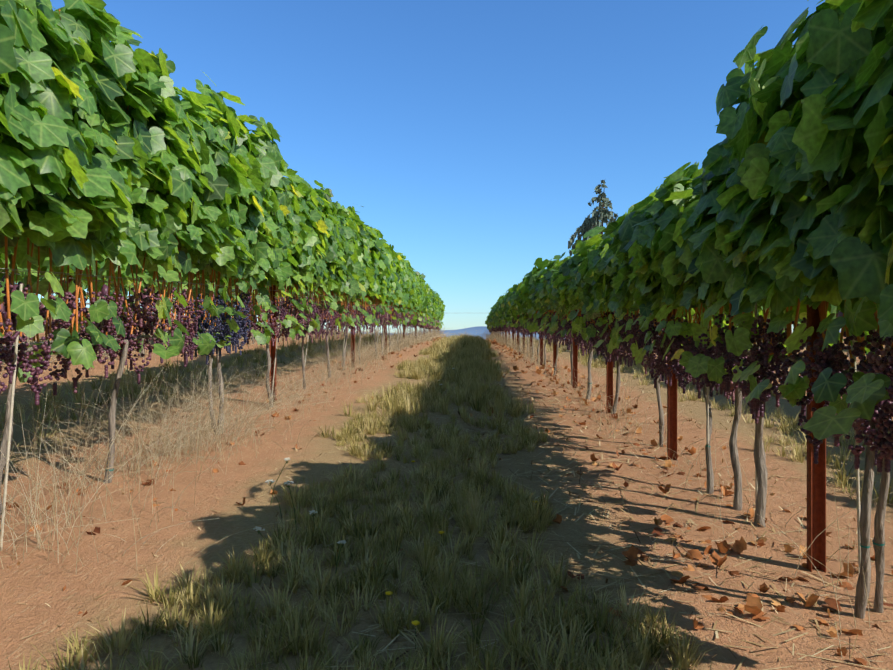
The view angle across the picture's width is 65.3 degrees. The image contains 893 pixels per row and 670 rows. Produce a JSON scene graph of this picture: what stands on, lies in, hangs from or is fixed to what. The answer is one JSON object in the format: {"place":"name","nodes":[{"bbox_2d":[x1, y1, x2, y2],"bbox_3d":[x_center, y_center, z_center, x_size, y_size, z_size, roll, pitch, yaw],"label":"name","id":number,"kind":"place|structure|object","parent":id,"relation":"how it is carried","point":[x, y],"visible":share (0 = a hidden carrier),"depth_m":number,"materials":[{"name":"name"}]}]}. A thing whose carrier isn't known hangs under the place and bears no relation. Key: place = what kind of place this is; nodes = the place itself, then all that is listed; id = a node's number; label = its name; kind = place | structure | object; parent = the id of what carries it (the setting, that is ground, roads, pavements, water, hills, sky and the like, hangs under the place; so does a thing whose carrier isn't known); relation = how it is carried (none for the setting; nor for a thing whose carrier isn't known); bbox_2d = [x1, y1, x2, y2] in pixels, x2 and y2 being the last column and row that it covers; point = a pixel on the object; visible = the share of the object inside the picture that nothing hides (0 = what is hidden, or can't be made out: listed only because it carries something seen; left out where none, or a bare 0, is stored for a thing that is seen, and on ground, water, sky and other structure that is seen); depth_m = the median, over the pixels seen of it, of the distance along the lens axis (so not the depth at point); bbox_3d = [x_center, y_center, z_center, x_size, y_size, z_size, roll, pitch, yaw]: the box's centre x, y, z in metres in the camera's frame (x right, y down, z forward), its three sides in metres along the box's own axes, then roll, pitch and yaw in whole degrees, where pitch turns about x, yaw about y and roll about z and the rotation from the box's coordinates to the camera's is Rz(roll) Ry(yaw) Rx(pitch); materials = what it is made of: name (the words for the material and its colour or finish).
{"place":"outdoors","nodes":[
{"label":"outdoors","id":0,"kind":"place"},
{"bbox_2d":[17,0,840,332],"label":"sky","id":1,"kind":"structure","parent":0,"point":[477,137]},
{"bbox_2d":[0,204,878,373],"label":"trellis wires","id":2,"kind":"object","parent":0,"point":[143,288],"visible":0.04,"depth_m":4.17,"materials":[{"name":"grey metal"}]},
{"bbox_2d":[0,350,884,547],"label":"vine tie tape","id":3,"kind":"object","parent":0,"point":[709,446],"visible":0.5,"depth_m":2.23,"materials":[{"name":"plastic"}]},
{"bbox_2d":[0,304,892,669],"bbox_3d":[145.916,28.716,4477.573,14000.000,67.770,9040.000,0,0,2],"label":"ground","id":4,"kind":"structure","parent":0,"point":[34,584],"depth_m":3.13,"materials":[{"name":"soil"}]},
{"bbox_2d":[257,369,535,648],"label":"flower stems","id":5,"kind":"object","parent":4,"relation":"on","point":[313,515],"visible":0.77,"depth_m":2.97,"materials":[{"name":"green plant"}]},
{"bbox_2d":[253,368,453,543],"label":"white flowers","id":6,"kind":"object","parent":5,"relation":"attached to","point":[312,511],"visible":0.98,"depth_m":2.97,"materials":[{"name":"white plant"}]},
{"bbox_2d":[3,196,825,571],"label":"trellis posts","id":7,"kind":"object","parent":4,"relation":"on","point":[817,502],"depth_m":2.66,"materials":[{"name":"brown wood"}]},
{"bbox_2d":[0,226,840,332],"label":"vine rows","id":8,"kind":"object","parent":4,"relation":"on","point":[398,280],"visible":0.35,"depth_m":13.95,"materials":[{"name":"green plant"}]},
{"bbox_2d":[0,284,860,570],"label":"vine stakes","id":9,"kind":"object","parent":4,"relation":"on","point":[10,430],"visible":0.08,"depth_m":2.63,"materials":[{"name":"grey wood"}]},
{"bbox_2d":[0,0,892,618],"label":"vine","id":10,"kind":"object","parent":4,"relation":"on","point":[740,220],"depth_m":2.90,"materials":[{"name":"green plant"}]},
{"bbox_2d":[0,275,892,472],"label":"grape clusters","id":11,"kind":"object","parent":10,"relation":"hanging from","point":[833,358],"visible":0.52,"depth_m":3.44,"materials":[{"name":"purple food"}]},
{"bbox_2d":[0,9,892,366],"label":"grape clusters","id":12,"kind":"object","parent":10,"relation":"attached to","point":[822,307],"visible":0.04,"depth_m":3.67,"materials":[{"name":"purple food"}]},
{"bbox_2d":[0,331,892,669],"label":"alley grass tufts","id":13,"kind":"object","parent":4,"relation":"on","point":[452,359],"visible":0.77,"depth_m":2.61,"materials":[{"name":"green plant"}]},
{"bbox_2d":[0,303,892,666],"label":"dry weed stalks","id":14,"kind":"object","parent":4,"relation":"on","point":[200,425],"visible":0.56,"depth_m":4.19,"materials":[{"name":"beige plant"}]},
{"bbox_2d":[4,343,892,669],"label":"straw debris","id":15,"kind":"object","parent":4,"relation":"on","point":[554,501],"visible":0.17,"depth_m":3.05,"materials":[{"name":"beige plant"}]},
{"bbox_2d":[6,337,892,665],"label":"fallen dry leaves","id":16,"kind":"object","parent":4,"relation":"on","point":[752,605],"visible":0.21,"depth_m":2.83,"materials":[{"name":"brown plant"}]},
{"bbox_2d":[385,460,536,625],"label":"dandelion flowers","id":17,"kind":"object","parent":4,"relation":"on","point":[415,622],"visible":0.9,"depth_m":2.20,"materials":[{"name":"yellow plant"}]},
{"bbox_2d":[568,180,617,255],"bbox_3d":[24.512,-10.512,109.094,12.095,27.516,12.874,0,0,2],"label":"tree foliage","id":18,"kind":"object","parent":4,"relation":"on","point":[592,221],"visible":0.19,"depth_m":108.70,"materials":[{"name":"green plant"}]},
{"bbox_2d":[349,326,840,339],"bbox_3d":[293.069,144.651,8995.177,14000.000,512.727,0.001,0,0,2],"label":"distant mountains","id":19,"kind":"structure","parent":0,"point":[474,331],"depth_m":8993.58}
]}

